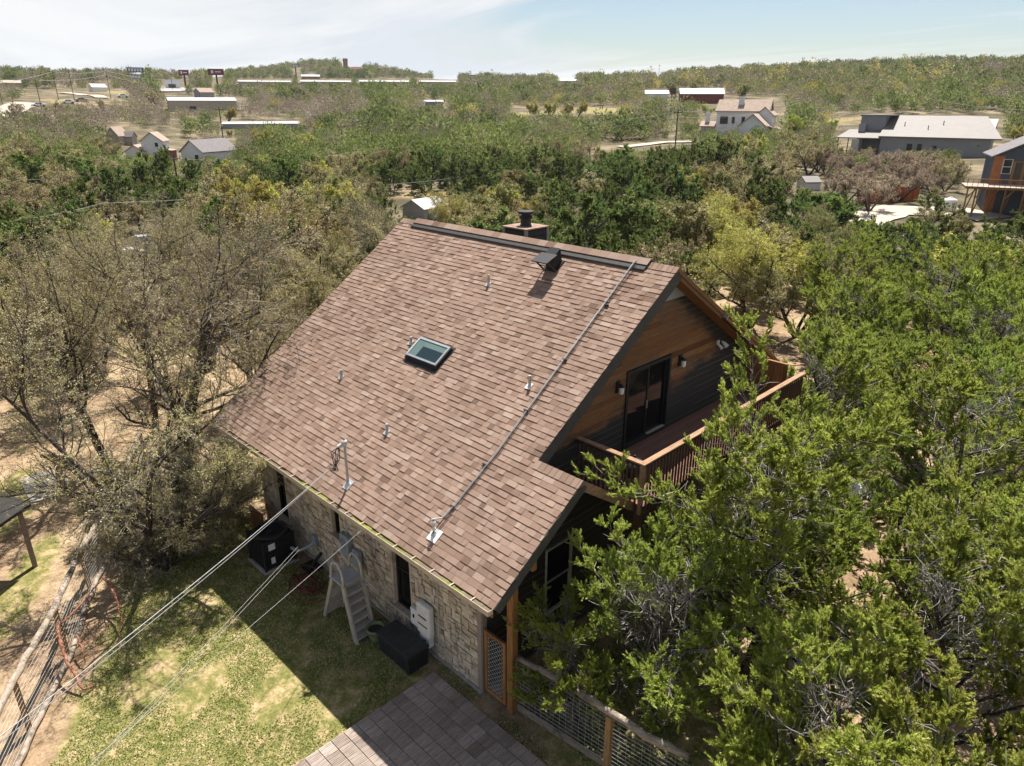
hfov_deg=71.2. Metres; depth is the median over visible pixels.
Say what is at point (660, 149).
juniper
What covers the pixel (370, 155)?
budding oak
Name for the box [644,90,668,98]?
barn
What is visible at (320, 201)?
bare oak
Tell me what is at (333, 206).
juniper
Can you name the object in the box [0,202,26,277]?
juniper
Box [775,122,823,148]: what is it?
bare oak
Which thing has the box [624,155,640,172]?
juniper
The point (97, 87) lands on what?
white barn
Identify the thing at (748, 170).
bare oak
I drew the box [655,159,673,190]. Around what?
juniper
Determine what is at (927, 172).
bare oak
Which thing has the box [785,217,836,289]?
juniper
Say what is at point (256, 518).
wooden screen
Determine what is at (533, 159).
juniper
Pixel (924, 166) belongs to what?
bare oak
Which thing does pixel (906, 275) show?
juniper
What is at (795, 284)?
juniper
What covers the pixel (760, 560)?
juniper
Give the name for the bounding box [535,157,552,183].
budding oak
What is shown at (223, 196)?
overhead wire
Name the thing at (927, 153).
budding oak
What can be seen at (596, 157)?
bare oak
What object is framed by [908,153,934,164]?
bare oak
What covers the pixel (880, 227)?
juniper
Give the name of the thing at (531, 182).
juniper
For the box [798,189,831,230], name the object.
bare oak
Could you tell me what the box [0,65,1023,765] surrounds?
ground
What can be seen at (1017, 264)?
juniper
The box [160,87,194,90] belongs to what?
car park
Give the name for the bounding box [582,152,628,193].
juniper
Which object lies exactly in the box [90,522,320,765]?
thin cable
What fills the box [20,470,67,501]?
concrete slab
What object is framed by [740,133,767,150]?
budding oak
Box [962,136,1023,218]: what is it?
slate cabin
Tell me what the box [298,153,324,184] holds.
juniper
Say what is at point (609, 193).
juniper
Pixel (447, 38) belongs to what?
sky
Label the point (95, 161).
bare oak
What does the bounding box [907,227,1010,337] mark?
juniper
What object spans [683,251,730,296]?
budding oak
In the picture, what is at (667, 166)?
juniper
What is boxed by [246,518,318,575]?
air conditioner
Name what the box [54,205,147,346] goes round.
bare oak
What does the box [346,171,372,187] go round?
juniper
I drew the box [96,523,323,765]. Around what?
thin cable
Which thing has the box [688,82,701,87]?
budding oak
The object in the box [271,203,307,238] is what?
budding oak
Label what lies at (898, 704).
juniper
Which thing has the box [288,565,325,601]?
garden hose
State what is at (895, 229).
juniper
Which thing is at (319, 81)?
storage building
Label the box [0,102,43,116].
road
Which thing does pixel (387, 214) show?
juniper
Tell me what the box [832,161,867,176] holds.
bare oak
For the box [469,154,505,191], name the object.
juniper
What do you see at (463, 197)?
bare oak
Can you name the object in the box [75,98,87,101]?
parked car
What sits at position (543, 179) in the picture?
juniper
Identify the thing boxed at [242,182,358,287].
bare oak
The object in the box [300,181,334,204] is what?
budding oak
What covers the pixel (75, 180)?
bare oak
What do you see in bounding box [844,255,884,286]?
budding oak
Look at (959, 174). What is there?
bare oak
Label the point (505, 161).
juniper
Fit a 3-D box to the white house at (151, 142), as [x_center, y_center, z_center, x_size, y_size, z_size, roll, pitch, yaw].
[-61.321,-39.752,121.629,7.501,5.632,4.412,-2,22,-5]
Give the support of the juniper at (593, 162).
on the ground at (28, 591)
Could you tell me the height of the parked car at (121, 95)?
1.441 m
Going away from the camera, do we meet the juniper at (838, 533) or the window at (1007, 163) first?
the juniper at (838, 533)
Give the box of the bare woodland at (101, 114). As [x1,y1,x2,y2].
[0,54,1023,157]
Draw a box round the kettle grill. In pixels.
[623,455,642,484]
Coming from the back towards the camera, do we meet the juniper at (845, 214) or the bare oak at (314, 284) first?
the juniper at (845, 214)
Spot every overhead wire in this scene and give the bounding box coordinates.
[1,75,161,90]
[2,70,159,82]
[6,148,575,180]
[19,154,569,219]
[534,96,814,129]
[552,102,799,133]
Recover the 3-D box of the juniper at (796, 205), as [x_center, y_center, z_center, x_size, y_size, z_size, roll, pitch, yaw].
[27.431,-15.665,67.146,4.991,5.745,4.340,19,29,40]
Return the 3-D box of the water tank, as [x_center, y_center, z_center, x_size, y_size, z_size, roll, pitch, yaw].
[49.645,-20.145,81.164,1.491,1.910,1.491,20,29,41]
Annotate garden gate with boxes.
[484,629,506,705]
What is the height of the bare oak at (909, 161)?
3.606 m
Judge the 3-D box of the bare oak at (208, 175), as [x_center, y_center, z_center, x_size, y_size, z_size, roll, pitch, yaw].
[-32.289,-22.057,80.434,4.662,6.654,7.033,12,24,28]
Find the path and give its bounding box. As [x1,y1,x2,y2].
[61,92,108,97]
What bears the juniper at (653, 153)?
on the ground at (28, 591)
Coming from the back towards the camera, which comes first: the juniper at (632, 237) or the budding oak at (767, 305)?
the juniper at (632, 237)
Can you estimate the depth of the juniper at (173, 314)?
39.78 m
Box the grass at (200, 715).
[50,498,896,765]
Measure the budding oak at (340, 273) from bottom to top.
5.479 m
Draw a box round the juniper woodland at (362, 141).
[0,53,1023,188]
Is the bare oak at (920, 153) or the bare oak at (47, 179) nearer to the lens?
the bare oak at (47, 179)
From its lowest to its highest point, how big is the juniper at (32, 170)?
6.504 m
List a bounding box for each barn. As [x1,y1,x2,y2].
[0,80,21,86]
[88,84,107,91]
[222,121,298,128]
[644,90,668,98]
[678,88,724,103]
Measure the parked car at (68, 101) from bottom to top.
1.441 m
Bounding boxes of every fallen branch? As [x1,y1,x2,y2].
[54,612,95,689]
[55,570,109,628]
[77,636,90,663]
[104,579,126,644]
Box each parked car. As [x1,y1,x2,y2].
[31,102,46,106]
[61,99,75,102]
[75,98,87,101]
[116,94,127,97]
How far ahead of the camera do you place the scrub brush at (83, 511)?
21.32 m
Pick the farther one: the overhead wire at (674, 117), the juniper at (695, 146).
the overhead wire at (674, 117)
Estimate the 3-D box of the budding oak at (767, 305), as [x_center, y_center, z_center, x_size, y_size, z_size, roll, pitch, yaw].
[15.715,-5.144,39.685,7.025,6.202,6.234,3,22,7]
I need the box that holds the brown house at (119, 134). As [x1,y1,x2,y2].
[105,126,137,145]
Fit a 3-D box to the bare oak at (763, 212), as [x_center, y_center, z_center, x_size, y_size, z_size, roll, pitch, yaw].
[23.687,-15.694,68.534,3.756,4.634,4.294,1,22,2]
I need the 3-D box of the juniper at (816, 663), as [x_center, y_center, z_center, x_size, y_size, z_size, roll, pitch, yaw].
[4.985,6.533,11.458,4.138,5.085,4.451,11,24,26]
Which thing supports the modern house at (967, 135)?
on the ground at (28, 591)
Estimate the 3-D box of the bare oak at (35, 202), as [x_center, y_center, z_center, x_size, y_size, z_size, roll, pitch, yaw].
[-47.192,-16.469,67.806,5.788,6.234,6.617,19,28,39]
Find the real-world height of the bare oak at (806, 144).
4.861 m
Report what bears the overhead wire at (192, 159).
attached to the utility pole
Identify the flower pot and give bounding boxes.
[366,621,384,643]
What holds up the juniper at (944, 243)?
on the ground at (28, 591)
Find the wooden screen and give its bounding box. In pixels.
[249,504,263,527]
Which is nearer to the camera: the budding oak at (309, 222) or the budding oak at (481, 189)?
the budding oak at (309, 222)
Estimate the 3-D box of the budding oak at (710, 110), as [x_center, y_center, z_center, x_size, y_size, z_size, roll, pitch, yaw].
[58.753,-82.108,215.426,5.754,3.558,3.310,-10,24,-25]
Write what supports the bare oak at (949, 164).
on the ground at (28, 591)
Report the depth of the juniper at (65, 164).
87.76 m
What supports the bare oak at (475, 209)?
on the ground at (28, 591)
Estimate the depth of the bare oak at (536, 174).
94.74 m
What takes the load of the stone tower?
on the ground at (28, 591)
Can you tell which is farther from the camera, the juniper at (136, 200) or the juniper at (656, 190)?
the juniper at (136, 200)
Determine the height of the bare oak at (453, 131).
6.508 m
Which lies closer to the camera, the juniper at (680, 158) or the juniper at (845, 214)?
the juniper at (845, 214)
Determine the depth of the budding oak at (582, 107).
229.51 m
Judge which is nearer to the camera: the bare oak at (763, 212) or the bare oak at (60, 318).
the bare oak at (60, 318)
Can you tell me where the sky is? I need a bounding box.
[0,0,1023,79]
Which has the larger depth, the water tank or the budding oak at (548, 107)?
the budding oak at (548, 107)
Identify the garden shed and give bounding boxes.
[400,196,447,219]
[796,176,821,189]
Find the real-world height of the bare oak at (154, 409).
10.084 m
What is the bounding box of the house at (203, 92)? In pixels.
[193,88,214,96]
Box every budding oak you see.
[0,283,69,372]
[14,143,51,159]
[51,211,112,260]
[55,148,85,165]
[89,136,110,156]
[139,176,159,187]
[175,199,202,221]
[197,189,231,228]
[206,159,250,191]
[206,191,261,243]
[209,232,268,295]
[216,175,275,220]
[223,106,237,121]
[230,174,270,197]
[235,212,312,261]
[238,195,312,270]
[243,155,265,170]
[249,127,276,146]
[260,286,295,310]
[261,197,292,210]
[262,179,317,202]
[263,203,359,259]
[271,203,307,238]
[282,188,312,207]
[298,131,314,149]
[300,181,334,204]
[308,160,332,183]
[312,122,323,130]
[313,194,338,213]
[314,141,329,151]
[322,180,368,213]
[324,174,354,203]
[335,261,361,284]
[355,158,382,184]
[362,150,392,168]
[425,188,473,223]
[448,208,520,230]
[453,193,500,222]
[471,140,502,169]
[471,185,492,196]
[484,181,522,213]
[491,168,527,199]
[492,189,522,211]
[508,196,538,219]
[525,102,539,115]
[527,186,552,204]
[531,193,551,218]
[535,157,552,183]
[543,100,558,114]
[560,101,574,114]
[576,100,588,116]
[622,199,687,256]
[639,202,695,250]
[654,198,727,264]
[665,83,677,95]
[673,164,710,203]
[680,189,754,279]
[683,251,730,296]
[687,210,817,327]
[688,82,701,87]
[697,181,741,204]
[700,105,715,114]
[703,187,762,245]
[719,245,788,304]
[731,221,807,255]
[733,232,856,337]
[735,83,751,95]
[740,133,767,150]
[777,139,804,155]
[785,114,826,133]
[793,206,859,260]
[819,120,838,134]
[833,223,865,264]
[841,167,856,183]
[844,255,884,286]
[860,84,875,97]
[912,282,949,326]
[914,150,929,157]
[919,231,1015,287]
[940,218,975,240]
[1008,125,1023,139]
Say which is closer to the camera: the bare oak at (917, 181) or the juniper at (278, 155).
the bare oak at (917, 181)
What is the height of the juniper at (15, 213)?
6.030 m
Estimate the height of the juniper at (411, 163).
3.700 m
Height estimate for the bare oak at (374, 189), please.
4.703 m
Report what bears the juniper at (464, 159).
on the ground at (28, 591)
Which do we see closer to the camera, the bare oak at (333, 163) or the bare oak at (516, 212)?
the bare oak at (516, 212)
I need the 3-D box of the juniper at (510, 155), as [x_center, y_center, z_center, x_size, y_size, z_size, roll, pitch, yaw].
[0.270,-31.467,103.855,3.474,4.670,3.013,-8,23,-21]
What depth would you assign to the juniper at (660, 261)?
44.69 m
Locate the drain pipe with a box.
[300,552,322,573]
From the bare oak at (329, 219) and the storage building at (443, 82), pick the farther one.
the storage building at (443, 82)
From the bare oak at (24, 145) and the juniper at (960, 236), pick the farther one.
the bare oak at (24, 145)
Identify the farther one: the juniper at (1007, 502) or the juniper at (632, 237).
the juniper at (632, 237)
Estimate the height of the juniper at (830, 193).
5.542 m
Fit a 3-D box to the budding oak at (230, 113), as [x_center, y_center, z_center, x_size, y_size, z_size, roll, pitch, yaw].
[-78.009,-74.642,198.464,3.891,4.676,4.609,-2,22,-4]
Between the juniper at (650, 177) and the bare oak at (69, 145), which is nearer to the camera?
the juniper at (650, 177)
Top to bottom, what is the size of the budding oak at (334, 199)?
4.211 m
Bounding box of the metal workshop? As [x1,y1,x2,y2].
[166,97,246,111]
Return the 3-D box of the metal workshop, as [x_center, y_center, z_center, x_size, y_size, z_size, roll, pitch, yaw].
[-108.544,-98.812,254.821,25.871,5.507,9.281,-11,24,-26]
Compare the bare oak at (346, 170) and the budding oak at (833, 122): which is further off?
the budding oak at (833, 122)
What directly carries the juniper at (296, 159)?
on the ground at (28, 591)
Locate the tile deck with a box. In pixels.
[294,672,546,765]
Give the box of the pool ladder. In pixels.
[323,551,373,644]
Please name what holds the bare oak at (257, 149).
on the ground at (28, 591)
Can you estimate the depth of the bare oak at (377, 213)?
68.08 m
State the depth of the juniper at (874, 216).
60.71 m
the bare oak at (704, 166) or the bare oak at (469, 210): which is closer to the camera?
the bare oak at (469, 210)
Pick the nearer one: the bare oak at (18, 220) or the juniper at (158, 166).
the bare oak at (18, 220)
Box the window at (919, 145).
[916,143,922,150]
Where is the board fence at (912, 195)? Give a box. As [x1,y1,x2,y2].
[855,186,920,203]
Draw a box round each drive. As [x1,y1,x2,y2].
[619,140,691,146]
[837,205,1012,224]
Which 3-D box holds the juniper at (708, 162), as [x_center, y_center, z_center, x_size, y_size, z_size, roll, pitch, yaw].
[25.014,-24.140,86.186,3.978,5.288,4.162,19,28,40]
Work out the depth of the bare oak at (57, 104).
206.95 m
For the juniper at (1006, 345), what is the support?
on the ground at (28, 591)
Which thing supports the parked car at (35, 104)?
on the ground at (28, 591)
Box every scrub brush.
[67,466,192,538]
[70,483,229,605]
[81,437,244,584]
[169,425,264,514]
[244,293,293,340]
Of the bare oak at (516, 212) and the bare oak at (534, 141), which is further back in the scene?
the bare oak at (534, 141)
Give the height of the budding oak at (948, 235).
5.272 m
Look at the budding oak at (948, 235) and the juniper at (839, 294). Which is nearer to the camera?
the juniper at (839, 294)
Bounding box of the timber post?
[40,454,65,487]
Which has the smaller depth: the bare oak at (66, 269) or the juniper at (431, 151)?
the bare oak at (66, 269)
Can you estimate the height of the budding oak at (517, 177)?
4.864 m
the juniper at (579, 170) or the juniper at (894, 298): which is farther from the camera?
the juniper at (579, 170)
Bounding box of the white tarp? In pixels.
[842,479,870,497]
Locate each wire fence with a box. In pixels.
[0,430,148,765]
[516,655,690,765]
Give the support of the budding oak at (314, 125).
on the ground at (28, 591)
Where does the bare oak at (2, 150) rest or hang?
on the ground at (28, 591)
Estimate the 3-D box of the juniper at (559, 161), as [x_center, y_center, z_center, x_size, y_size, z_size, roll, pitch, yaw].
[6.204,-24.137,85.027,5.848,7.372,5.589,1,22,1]
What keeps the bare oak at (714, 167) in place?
on the ground at (28, 591)
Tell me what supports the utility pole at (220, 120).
on the ground at (28, 591)
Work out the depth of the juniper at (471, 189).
86.97 m
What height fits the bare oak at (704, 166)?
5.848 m
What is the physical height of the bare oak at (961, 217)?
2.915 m
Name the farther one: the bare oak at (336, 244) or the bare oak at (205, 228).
the bare oak at (205, 228)
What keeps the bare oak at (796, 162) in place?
on the ground at (28, 591)
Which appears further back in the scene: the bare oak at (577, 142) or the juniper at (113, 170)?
the bare oak at (577, 142)
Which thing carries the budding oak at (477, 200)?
on the ground at (28, 591)
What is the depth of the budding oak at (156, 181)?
92.02 m
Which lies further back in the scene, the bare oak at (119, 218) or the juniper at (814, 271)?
the bare oak at (119, 218)
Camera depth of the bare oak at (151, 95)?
249.66 m
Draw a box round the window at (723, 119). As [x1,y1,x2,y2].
[719,116,728,123]
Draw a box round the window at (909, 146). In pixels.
[905,143,912,151]
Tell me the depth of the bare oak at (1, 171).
81.17 m
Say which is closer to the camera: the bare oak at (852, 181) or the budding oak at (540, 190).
the budding oak at (540, 190)
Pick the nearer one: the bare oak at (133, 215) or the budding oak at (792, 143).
the bare oak at (133, 215)
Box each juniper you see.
[0,182,8,210]
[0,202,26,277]
[0,202,103,292]
[0,209,22,245]
[0,211,52,286]
[0,277,44,292]
[4,150,46,196]
[7,197,61,239]
[42,176,104,223]
[58,196,99,236]
[60,161,75,175]
[66,156,101,175]
[75,158,129,219]
[105,171,147,213]
[107,167,130,200]
[107,256,156,324]
[110,191,143,223]
[131,159,155,185]
[132,144,177,197]
[134,171,178,207]
[136,181,157,210]
[138,189,162,217]
[141,185,175,220]
[155,176,177,200]
[156,169,206,209]
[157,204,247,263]
[158,271,203,341]
[174,188,205,213]
[178,178,200,199]
[180,157,209,181]
[180,165,201,183]
[198,188,257,233]
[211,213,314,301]
[214,158,236,170]
[234,166,258,186]
[241,156,266,180]
[257,164,286,187]
[261,155,300,191]
[276,152,302,185]
[281,154,311,185]
[289,172,323,190]
[294,197,320,221]
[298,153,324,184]
[324,194,364,248]
[339,241,376,276]
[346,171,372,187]
[359,157,394,197]
[359,181,403,218]
[359,211,406,241]
[374,166,403,192]
[382,150,409,189]
[403,149,431,182]
[405,161,421,185]
[406,164,425,192]
[414,171,433,195]
[419,145,448,190]
[422,144,445,180]
[437,160,460,189]
[446,151,476,185]
[446,175,477,204]
[456,155,471,178]
[456,189,483,200]
[458,176,476,192]
[464,205,550,233]
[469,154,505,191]
[474,168,489,189]
[485,157,501,173]
[490,178,520,190]
[491,155,509,179]
[500,161,522,181]
[502,577,620,736]
[503,149,524,168]
[514,158,529,170]
[519,169,540,197]
[522,171,544,201]
[524,142,551,176]
[524,166,544,180]
[530,194,552,221]
[531,216,556,230]
[534,188,576,239]
[540,174,564,188]
[541,175,640,251]
[542,179,572,194]
[543,148,588,206]
[543,203,589,240]
[549,149,576,180]
[557,218,658,254]
[561,154,593,189]
[565,501,780,733]
[571,169,663,254]
[571,303,944,690]
[576,217,609,249]
[578,175,621,241]
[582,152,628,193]
[585,155,608,181]
[599,143,635,193]
[600,157,645,204]
[616,146,665,189]
[619,216,696,268]
[622,169,659,206]
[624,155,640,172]
[636,192,655,204]
[642,147,683,175]
[643,404,896,664]
[646,153,692,200]
[652,187,682,205]
[653,145,689,179]
[655,145,683,172]
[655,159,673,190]
[656,180,670,199]
[656,255,667,263]
[664,137,705,166]
[666,163,709,210]
[668,151,698,198]
[688,145,712,169]
[698,602,985,765]
[703,156,781,218]
[705,160,735,180]
[707,134,751,175]
[744,208,784,233]
[746,149,764,172]
[747,176,791,228]
[751,293,917,489]
[770,392,938,597]
[771,186,819,226]
[774,454,1023,765]
[781,238,839,291]
[783,167,801,191]
[783,263,891,371]
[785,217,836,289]
[786,192,863,238]
[787,217,813,232]
[789,631,1023,765]
[792,189,808,216]
[794,223,882,322]
[805,330,890,426]
[809,232,856,267]
[819,191,854,236]
[825,217,912,318]
[833,191,849,202]
[834,280,911,339]
[836,218,897,267]
[838,459,1023,684]
[840,324,930,404]
[842,320,939,459]
[845,214,875,227]
[848,215,875,228]
[853,299,939,378]
[857,331,1023,593]
[864,268,930,328]
[875,222,934,284]
[879,216,915,260]
[882,220,1020,379]
[892,222,939,272]
[904,217,936,240]
[906,205,959,240]
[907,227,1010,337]
[914,192,934,209]
[919,233,973,286]
[921,262,1023,418]
[923,262,1009,357]
[929,334,1023,497]
[930,195,950,217]
[934,270,1023,457]
[936,234,983,250]
[948,477,1023,626]
[949,203,966,220]
[958,262,1023,354]
[972,213,1020,240]
[974,222,1023,259]
[986,217,1023,244]
[993,252,1023,284]
[1001,243,1023,321]
[1002,226,1022,249]
[1006,238,1023,250]
[1010,208,1023,219]
[1012,248,1023,277]
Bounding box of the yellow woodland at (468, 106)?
[2,53,1022,124]
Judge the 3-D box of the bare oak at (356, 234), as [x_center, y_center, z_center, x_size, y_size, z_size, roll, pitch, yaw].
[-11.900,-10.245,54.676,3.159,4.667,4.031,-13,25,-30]
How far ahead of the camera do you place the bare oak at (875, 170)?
94.87 m
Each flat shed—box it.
[425,100,443,106]
[558,79,576,82]
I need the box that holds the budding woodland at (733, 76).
[0,54,1023,152]
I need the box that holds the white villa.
[699,96,782,137]
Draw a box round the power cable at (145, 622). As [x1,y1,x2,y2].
[0,470,327,742]
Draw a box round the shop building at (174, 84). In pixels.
[164,80,180,87]
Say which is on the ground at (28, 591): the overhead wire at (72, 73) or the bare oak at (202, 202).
the bare oak at (202, 202)
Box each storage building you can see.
[238,80,290,84]
[300,80,350,83]
[359,80,408,83]
[418,81,455,84]
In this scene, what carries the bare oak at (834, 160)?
on the ground at (28, 591)
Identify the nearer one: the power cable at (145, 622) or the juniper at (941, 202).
the power cable at (145, 622)
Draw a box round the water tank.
[943,197,957,210]
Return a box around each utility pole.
[170,155,179,192]
[215,107,223,137]
[673,109,682,146]
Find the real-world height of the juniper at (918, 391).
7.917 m
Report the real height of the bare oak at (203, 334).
10.492 m
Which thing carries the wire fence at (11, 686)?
on the ground at (28, 591)
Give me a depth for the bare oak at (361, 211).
45.24 m
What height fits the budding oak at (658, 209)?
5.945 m
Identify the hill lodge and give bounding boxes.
[301,75,319,78]
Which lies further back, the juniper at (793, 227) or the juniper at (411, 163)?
the juniper at (411, 163)
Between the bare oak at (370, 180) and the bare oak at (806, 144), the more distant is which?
the bare oak at (806, 144)
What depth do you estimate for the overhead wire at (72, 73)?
270.69 m
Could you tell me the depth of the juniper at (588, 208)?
50.79 m
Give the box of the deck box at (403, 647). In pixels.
[376,619,428,674]
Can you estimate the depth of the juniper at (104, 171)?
77.20 m
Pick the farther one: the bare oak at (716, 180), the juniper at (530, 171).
the juniper at (530, 171)
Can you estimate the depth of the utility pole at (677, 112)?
121.13 m
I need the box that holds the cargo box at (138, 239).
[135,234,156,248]
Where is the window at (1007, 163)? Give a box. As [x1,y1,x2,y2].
[1001,159,1013,173]
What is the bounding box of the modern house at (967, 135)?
[836,114,1001,156]
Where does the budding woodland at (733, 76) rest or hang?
on the ground at (28, 591)
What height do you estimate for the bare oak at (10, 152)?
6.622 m
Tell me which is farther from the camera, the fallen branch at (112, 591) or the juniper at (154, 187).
the juniper at (154, 187)
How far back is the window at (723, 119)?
154.51 m
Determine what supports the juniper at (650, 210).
on the ground at (28, 591)
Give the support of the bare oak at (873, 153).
on the ground at (28, 591)
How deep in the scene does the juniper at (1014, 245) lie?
56.01 m
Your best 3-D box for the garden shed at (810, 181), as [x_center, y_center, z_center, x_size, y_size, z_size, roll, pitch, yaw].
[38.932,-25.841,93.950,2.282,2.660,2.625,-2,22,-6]
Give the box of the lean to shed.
[0,492,37,567]
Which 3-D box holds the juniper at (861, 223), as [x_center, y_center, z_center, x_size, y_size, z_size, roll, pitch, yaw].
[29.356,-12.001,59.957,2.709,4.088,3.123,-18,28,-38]
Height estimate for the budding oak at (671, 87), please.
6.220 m
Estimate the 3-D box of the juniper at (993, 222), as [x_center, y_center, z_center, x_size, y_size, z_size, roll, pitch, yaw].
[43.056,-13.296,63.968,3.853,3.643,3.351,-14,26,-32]
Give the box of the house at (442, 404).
[208,210,805,714]
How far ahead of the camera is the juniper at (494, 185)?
82.96 m
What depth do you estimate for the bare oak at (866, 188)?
80.32 m
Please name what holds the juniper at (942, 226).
on the ground at (28, 591)
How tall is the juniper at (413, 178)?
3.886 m
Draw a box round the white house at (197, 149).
[179,138,236,164]
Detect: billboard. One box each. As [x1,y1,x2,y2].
[126,67,143,80]
[178,70,188,87]
[207,69,223,84]
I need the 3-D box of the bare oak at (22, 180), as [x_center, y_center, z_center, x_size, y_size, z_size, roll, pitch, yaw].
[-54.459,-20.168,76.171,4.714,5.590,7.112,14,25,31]
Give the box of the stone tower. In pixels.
[343,58,347,66]
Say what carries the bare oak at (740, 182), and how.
on the ground at (28, 591)
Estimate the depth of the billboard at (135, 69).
428.84 m
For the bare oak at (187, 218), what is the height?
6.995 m
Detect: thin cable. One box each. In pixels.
[86,534,356,765]
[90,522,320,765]
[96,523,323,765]
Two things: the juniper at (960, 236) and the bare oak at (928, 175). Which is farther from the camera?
the bare oak at (928, 175)
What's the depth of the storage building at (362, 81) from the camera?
527.89 m
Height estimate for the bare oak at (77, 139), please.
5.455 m
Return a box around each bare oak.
[0,131,29,153]
[0,138,32,178]
[0,145,8,160]
[0,161,26,184]
[0,166,30,200]
[0,168,68,199]
[0,181,48,218]
[0,207,131,463]
[0,232,151,377]
[0,255,122,410]
[0,273,286,572]
[1,193,24,211]
[1,205,25,228]
[2,100,25,119]
[7,180,249,428]
[14,137,41,159]
[27,177,60,222]
[27,188,286,367]
[28,197,52,215]
[38,153,79,186]
[42,181,107,217]
[45,165,73,186]
[51,100,64,113]
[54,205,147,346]
[57,132,100,157]
[63,154,103,172]
[66,143,84,155]
[68,172,91,193]
[76,164,114,203]
[78,187,335,459]
[95,97,105,109]
[96,156,121,171]
[98,138,122,160]
[99,194,134,225]
[110,217,136,241]
[121,194,158,231]
[129,199,212,304]
[143,88,160,103]
[158,204,180,225]
[162,229,263,305]
[167,176,223,227]
[177,162,187,180]
[180,209,211,231]
[182,245,336,382]
[195,158,251,192]
[224,295,304,374]
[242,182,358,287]
[250,147,280,166]
[257,219,389,317]
[259,181,327,217]
[276,276,335,340]
[287,161,344,185]
[298,153,357,184]
[306,194,355,246]
[310,235,369,287]
[324,147,347,173]
[326,150,344,162]
[329,184,402,261]
[337,176,360,192]
[340,220,373,261]
[344,146,365,168]
[352,167,387,199]
[354,181,396,210]
[361,205,383,237]
[365,210,469,245]
[372,143,413,174]
[447,192,476,213]
[451,124,487,148]
[459,203,516,223]
[466,204,520,223]
[496,171,525,185]
[501,198,549,223]
[520,128,540,149]
[524,135,543,154]
[532,168,544,192]
[548,133,594,160]
[561,135,583,149]
[566,178,584,202]
[578,169,623,207]
[591,151,602,160]
[620,239,703,285]
[634,151,643,164]
[646,160,682,193]
[651,225,707,274]
[685,163,710,202]
[704,150,752,187]
[705,168,772,198]
[705,186,745,209]
[716,158,775,204]
[718,130,758,147]
[734,161,752,177]
[739,141,763,163]
[747,194,776,228]
[751,215,797,268]
[752,141,792,170]
[763,156,795,191]
[767,160,802,197]
[769,152,800,168]
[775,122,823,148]
[778,137,815,165]
[786,148,807,171]
[789,135,832,175]
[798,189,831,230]
[810,144,831,172]
[810,151,845,175]
[820,176,840,192]
[823,170,835,187]
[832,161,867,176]
[833,147,853,155]
[833,166,876,202]
[836,153,883,179]
[837,175,858,189]
[847,148,871,156]
[851,150,875,157]
[856,174,899,211]
[858,165,878,183]
[876,168,933,201]
[879,150,912,171]
[879,164,909,175]
[885,160,920,184]
[891,152,912,175]
[896,149,925,164]
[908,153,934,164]
[908,154,936,173]
[910,157,947,177]
[911,166,936,185]
[913,168,935,188]
[913,201,948,227]
[914,171,951,192]
[929,185,942,200]
[931,149,959,167]
[931,156,972,191]
[940,208,968,227]
[941,157,964,177]
[1002,235,1023,274]
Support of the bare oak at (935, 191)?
on the ground at (28, 591)
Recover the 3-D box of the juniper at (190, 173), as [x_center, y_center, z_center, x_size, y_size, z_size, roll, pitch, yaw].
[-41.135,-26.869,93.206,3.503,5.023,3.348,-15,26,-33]
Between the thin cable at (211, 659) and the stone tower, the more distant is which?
the stone tower
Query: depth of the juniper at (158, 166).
87.38 m
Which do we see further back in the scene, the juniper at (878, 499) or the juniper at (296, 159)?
the juniper at (296, 159)
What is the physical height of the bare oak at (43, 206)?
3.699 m
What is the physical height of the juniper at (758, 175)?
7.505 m
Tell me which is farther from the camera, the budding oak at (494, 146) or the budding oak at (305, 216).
the budding oak at (494, 146)
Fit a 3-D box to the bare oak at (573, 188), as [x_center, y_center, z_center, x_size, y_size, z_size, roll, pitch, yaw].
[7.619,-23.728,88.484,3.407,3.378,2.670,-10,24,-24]
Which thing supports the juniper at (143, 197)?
on the ground at (28, 591)
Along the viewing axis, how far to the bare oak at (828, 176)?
94.69 m
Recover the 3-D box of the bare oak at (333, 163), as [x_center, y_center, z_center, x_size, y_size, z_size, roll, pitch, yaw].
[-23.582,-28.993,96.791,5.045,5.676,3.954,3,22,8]
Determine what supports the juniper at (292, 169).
on the ground at (28, 591)
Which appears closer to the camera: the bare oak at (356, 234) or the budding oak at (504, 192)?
the bare oak at (356, 234)
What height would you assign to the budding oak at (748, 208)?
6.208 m
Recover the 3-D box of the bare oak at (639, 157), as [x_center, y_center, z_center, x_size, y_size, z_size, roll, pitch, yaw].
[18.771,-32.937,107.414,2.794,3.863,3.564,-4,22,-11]
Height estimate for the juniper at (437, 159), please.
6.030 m
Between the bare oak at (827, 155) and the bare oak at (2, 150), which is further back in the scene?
the bare oak at (827, 155)
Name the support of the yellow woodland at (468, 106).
on the ground at (28, 591)
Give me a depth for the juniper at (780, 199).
68.88 m
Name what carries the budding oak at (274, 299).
on the ground at (28, 591)
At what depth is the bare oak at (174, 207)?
69.58 m
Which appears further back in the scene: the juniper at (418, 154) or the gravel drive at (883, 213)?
the juniper at (418, 154)
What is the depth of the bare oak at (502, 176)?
89.13 m
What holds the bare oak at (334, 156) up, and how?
on the ground at (28, 591)
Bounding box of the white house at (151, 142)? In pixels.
[124,131,177,160]
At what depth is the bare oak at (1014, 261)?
46.24 m

